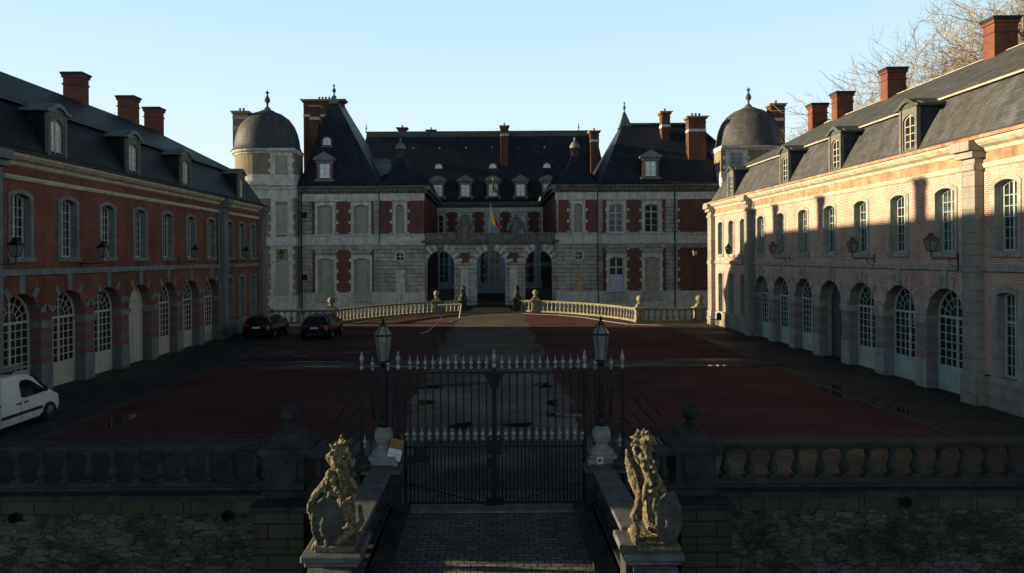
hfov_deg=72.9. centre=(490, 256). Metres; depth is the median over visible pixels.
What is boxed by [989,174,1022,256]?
window
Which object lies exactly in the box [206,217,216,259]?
window
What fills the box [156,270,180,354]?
arched door
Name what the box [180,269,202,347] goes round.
arched door
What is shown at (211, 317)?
arched door
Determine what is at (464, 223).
trophy sculpture
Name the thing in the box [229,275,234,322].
window
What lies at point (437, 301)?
ball pier
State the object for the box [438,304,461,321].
barrier
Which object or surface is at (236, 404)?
red gravel panel
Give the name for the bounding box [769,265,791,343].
arched door
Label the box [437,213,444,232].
window
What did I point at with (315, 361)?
parking line
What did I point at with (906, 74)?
bare tree
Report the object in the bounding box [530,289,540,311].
ball pier
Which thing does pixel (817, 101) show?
bare tree
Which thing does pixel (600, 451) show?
gate lamp
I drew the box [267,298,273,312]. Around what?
ball pier
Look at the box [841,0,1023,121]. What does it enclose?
bare tree
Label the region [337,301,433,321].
balustrade
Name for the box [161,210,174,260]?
window
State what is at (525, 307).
balustrade
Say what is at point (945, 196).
window
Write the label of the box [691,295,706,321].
ball pier
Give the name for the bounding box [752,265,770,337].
arched door
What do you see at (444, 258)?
window
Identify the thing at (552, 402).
puddle
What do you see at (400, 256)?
round window
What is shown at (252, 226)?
window
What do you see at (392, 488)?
gate post block
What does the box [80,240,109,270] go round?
wall lantern
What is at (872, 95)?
bare tree
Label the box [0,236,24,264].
wall lantern
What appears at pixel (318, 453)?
balustrade
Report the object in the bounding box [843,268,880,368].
arched door
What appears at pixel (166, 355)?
weeds
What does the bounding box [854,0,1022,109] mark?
bare tree
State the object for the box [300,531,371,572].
parapet pier
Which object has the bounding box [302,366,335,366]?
puddle
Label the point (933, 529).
moat wall
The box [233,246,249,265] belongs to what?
wall lantern
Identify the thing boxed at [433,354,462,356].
puddle
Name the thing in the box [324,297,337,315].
ball pier
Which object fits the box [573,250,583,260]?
round window
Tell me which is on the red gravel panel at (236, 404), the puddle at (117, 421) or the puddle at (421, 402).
the puddle at (117, 421)
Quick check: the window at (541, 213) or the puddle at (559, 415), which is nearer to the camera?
the puddle at (559, 415)
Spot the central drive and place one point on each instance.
(483, 334)
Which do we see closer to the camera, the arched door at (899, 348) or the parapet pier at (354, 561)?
the parapet pier at (354, 561)
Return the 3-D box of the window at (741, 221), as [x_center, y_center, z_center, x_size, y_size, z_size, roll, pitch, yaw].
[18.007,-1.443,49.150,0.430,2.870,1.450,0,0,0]
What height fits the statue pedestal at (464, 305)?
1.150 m
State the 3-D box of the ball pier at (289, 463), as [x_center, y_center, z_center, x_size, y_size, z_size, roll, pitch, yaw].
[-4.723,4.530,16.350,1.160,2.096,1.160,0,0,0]
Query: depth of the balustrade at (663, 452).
15.76 m
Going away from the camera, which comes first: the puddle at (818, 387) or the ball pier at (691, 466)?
the ball pier at (691, 466)
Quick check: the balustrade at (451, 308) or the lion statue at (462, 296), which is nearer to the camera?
the balustrade at (451, 308)
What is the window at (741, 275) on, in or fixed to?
in the brick wing at (895, 175)
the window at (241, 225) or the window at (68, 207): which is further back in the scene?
the window at (241, 225)
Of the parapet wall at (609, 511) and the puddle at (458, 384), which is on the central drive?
the puddle at (458, 384)
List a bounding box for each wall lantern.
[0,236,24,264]
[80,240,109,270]
[178,244,199,264]
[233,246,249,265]
[270,250,283,265]
[691,247,706,264]
[725,243,742,263]
[768,241,789,263]
[845,236,874,265]
[922,232,958,270]
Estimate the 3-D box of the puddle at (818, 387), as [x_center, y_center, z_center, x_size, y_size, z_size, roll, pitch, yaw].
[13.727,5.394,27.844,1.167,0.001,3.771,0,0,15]
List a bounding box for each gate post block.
[361,457,403,505]
[580,456,624,504]
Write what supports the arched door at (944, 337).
in the brick wing at (895, 175)
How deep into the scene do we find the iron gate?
15.29 m
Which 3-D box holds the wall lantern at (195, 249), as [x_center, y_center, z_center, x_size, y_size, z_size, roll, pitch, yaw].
[-17.854,-0.008,41.000,1.232,1.490,0.424,0,0,0]
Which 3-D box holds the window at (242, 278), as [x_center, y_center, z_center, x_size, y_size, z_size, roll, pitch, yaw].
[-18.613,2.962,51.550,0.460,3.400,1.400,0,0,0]
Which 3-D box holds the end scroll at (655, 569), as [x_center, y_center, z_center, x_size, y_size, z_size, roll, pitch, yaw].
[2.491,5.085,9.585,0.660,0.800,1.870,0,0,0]
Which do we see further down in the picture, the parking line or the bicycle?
the parking line
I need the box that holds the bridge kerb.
[375,502,609,572]
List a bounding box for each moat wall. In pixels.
[0,490,266,572]
[718,486,1023,572]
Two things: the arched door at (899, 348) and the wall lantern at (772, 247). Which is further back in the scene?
the wall lantern at (772, 247)
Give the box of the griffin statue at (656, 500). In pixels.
[625,428,682,550]
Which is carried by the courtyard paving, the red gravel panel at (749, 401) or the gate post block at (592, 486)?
the red gravel panel at (749, 401)
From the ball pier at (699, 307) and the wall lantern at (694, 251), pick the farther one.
the ball pier at (699, 307)
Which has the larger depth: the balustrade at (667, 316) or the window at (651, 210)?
the window at (651, 210)
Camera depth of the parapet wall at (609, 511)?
13.18 m
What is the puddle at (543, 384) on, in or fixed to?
on the central drive
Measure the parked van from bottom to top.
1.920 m
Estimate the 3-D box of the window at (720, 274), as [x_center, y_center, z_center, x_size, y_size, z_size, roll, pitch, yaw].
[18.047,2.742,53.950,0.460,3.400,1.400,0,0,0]
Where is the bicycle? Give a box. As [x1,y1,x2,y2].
[704,314,715,327]
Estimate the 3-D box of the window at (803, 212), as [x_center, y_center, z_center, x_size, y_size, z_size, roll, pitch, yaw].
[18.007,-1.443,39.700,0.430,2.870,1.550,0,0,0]
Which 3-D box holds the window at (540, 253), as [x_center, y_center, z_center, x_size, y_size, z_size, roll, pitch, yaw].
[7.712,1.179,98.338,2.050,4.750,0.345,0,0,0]
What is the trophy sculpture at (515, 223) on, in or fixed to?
on the chateau
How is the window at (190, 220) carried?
in the brick wing at (149, 203)
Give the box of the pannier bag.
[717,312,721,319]
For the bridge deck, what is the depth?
13.39 m
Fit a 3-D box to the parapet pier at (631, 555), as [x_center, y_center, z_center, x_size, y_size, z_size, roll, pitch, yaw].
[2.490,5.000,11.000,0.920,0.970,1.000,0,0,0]
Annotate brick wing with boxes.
[0,71,270,389]
[703,15,1023,417]
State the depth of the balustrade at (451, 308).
68.98 m
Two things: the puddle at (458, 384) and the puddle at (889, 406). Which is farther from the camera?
the puddle at (458, 384)
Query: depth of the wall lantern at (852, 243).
32.24 m
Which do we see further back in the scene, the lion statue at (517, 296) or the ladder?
the lion statue at (517, 296)
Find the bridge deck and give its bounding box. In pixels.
[391,490,642,572]
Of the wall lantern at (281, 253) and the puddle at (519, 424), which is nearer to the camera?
the puddle at (519, 424)
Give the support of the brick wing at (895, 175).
on the courtyard paving
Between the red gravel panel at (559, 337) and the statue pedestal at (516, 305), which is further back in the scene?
the statue pedestal at (516, 305)
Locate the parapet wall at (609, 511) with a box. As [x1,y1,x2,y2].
[585,464,644,572]
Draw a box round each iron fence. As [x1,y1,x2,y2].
[322,351,400,502]
[582,350,662,501]
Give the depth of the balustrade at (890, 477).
16.23 m
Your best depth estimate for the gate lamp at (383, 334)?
15.19 m
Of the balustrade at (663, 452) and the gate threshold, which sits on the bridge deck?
the gate threshold
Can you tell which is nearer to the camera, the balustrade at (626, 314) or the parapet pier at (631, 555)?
the parapet pier at (631, 555)
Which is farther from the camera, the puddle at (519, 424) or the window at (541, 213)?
the window at (541, 213)
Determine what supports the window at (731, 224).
in the brick wing at (895, 175)
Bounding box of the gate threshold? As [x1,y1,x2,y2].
[403,502,574,512]
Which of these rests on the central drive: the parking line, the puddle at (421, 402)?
the puddle at (421, 402)
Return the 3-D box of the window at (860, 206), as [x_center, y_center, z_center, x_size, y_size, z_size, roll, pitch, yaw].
[18.007,-1.443,33.500,0.430,2.870,1.550,0,0,0]
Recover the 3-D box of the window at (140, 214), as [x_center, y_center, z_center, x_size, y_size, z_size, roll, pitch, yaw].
[-18.623,-1.223,36.600,0.430,2.870,1.550,0,0,0]
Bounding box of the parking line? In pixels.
[257,337,339,361]
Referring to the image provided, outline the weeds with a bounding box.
[54,324,1022,418]
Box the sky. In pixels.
[0,0,1023,256]
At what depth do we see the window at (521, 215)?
98.29 m
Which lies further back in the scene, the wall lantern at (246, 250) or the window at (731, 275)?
the window at (731, 275)
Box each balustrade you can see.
[0,441,266,491]
[270,310,324,323]
[306,446,369,542]
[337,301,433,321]
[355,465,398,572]
[441,300,461,312]
[519,300,530,311]
[540,300,633,320]
[613,444,677,513]
[646,308,694,321]
[714,437,1023,487]
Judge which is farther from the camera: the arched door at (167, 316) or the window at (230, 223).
the window at (230, 223)
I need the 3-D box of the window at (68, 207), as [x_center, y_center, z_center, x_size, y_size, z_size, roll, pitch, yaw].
[-18.623,-1.223,30.400,0.430,2.870,1.550,0,0,0]
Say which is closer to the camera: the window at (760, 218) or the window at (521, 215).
the window at (760, 218)
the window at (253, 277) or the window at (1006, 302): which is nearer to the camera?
the window at (1006, 302)
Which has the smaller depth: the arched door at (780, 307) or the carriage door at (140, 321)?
the carriage door at (140, 321)
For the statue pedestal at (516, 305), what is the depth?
69.98 m
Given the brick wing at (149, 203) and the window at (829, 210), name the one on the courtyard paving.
the brick wing at (149, 203)
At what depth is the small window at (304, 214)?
78.97 m
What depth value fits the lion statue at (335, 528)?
10.81 m
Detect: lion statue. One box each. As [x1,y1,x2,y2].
[307,434,363,552]
[458,285,466,299]
[512,285,521,299]
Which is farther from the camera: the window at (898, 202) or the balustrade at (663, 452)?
the window at (898, 202)
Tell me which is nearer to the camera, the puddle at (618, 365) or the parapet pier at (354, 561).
the parapet pier at (354, 561)
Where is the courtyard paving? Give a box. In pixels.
[0,305,1023,490]
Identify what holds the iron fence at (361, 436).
attached to the balustrade at (318, 453)
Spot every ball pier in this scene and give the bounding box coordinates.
[257,405,320,497]
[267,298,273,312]
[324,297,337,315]
[431,290,441,312]
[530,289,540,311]
[632,295,646,322]
[660,402,722,495]
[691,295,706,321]
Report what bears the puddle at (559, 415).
on the central drive
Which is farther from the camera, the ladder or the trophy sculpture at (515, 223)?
the trophy sculpture at (515, 223)
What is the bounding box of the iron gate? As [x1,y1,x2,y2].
[403,349,583,504]
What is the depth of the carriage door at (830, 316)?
37.63 m
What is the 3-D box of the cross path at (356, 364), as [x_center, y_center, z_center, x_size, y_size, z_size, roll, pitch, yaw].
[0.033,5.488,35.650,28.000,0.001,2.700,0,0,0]
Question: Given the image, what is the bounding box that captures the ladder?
[0,364,31,373]
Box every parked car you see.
[243,312,289,338]
[301,312,342,338]
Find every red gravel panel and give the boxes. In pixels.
[39,368,429,439]
[232,314,458,360]
[523,314,748,358]
[552,366,936,435]
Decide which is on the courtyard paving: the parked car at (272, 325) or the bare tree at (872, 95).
the parked car at (272, 325)
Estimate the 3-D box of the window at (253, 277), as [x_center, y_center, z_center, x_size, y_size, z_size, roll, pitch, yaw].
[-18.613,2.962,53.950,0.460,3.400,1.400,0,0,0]
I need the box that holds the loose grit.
[47,314,1016,482]
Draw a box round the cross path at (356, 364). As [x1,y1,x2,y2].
[211,358,772,368]
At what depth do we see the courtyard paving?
30.00 m
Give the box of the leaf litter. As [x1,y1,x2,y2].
[8,315,1019,481]
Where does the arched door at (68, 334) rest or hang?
in the brick wing at (149, 203)
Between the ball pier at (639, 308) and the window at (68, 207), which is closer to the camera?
the window at (68, 207)
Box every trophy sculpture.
[455,214,474,232]
[506,214,525,232]
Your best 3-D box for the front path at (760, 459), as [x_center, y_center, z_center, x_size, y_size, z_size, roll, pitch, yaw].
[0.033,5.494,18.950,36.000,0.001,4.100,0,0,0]
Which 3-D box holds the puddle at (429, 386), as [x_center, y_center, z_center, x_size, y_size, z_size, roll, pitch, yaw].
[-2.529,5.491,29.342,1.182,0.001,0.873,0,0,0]
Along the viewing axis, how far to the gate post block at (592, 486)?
14.87 m
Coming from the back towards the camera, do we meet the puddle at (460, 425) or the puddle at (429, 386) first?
the puddle at (429, 386)
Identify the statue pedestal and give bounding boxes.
[460,300,467,310]
[512,300,520,310]
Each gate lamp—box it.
[367,317,398,466]
[587,316,618,465]
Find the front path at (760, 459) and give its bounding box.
[0,435,1023,482]
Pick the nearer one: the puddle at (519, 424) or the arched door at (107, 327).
the puddle at (519, 424)
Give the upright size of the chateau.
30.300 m
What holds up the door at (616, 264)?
in the chateau
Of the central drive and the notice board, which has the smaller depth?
the notice board
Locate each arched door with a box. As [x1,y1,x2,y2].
[4,276,48,380]
[46,274,90,386]
[90,272,126,373]
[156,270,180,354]
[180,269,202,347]
[202,268,220,340]
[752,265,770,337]
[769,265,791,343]
[791,266,815,350]
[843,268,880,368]
[877,269,921,380]
[918,270,962,394]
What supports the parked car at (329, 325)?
on the red gravel panel at (352, 341)
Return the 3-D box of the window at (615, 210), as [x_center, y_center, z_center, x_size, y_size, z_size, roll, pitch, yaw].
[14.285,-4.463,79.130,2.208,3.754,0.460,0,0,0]
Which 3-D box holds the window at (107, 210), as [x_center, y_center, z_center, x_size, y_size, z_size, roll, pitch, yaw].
[-18.623,-1.223,33.500,0.430,2.870,1.550,0,0,0]
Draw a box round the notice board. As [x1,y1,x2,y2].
[387,438,403,461]
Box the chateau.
[230,85,787,321]
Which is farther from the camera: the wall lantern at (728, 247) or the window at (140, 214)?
the wall lantern at (728, 247)
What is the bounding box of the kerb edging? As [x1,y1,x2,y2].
[342,313,669,325]
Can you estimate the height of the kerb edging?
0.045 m
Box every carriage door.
[125,271,155,362]
[814,267,845,357]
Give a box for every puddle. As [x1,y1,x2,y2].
[107,414,136,427]
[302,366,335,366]
[358,366,415,366]
[418,385,443,388]
[418,400,435,404]
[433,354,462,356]
[441,382,485,385]
[449,422,470,429]
[503,422,531,426]
[533,382,552,386]
[546,413,581,417]
[549,400,557,405]
[592,365,638,365]
[812,383,857,400]
[872,401,911,411]
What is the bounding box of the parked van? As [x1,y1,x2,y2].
[0,372,58,428]
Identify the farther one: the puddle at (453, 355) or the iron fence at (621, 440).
the puddle at (453, 355)
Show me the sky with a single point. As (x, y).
(417, 65)
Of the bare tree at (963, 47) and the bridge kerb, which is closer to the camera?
the bridge kerb
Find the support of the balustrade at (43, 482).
on the moat wall at (129, 532)
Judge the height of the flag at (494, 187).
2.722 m
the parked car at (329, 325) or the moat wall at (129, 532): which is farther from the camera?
the parked car at (329, 325)
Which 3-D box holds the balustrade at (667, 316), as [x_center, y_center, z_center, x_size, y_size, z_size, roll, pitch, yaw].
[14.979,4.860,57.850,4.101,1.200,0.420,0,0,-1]
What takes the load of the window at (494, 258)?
in the chateau
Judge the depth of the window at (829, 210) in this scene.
37.10 m
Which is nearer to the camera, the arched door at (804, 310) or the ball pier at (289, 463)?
the ball pier at (289, 463)
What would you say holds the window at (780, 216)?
in the brick wing at (895, 175)
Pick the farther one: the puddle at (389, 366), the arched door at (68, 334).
the puddle at (389, 366)
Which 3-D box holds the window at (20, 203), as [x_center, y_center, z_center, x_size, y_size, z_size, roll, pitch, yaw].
[-18.623,-1.223,27.300,0.430,2.870,1.550,0,0,0]
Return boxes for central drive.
[395,311,590,439]
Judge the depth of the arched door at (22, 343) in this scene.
28.01 m
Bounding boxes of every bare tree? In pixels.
[771,0,1023,132]
[774,22,1018,147]
[778,74,910,144]
[794,35,976,131]
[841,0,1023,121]
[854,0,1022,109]
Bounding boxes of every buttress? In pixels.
[249,498,309,572]
[677,496,734,572]
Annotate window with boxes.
[7,189,35,261]
[58,196,80,261]
[99,202,117,260]
[133,206,148,260]
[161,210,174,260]
[185,214,197,259]
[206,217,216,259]
[228,219,234,259]
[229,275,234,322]
[236,274,246,319]
[238,221,245,259]
[248,273,256,315]
[250,223,256,259]
[302,212,306,217]
[395,251,405,261]
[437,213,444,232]
[438,251,450,282]
[488,251,501,281]
[512,213,525,232]
[538,250,542,281]
[541,213,542,231]
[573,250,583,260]
[606,201,625,233]
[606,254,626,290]
[642,201,661,233]
[716,220,723,256]
[717,270,725,314]
[727,218,734,256]
[727,271,737,316]
[738,216,743,256]
[739,272,744,319]
[755,213,765,256]
[774,210,785,256]
[796,207,809,256]
[821,202,836,256]
[851,197,869,256]
[887,191,909,256]
[930,184,958,256]
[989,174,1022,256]
[990,287,1023,388]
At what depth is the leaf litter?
31.73 m
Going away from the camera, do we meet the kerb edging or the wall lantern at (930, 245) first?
the wall lantern at (930, 245)
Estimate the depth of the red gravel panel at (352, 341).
44.40 m
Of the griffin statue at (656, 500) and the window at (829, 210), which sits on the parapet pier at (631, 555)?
the griffin statue at (656, 500)
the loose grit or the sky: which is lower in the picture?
the loose grit
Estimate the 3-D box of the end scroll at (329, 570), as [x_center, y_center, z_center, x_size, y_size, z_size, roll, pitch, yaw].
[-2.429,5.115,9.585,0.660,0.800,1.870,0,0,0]
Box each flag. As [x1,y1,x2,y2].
[489,204,500,232]
[492,178,496,191]
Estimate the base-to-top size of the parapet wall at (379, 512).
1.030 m
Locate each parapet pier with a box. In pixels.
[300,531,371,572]
[613,530,684,572]
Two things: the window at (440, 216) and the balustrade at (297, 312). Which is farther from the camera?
the window at (440, 216)
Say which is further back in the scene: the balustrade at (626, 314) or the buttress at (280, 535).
the balustrade at (626, 314)
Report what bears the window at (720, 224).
in the brick wing at (895, 175)
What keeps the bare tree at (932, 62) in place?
on the ground
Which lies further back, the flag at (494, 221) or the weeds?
the flag at (494, 221)

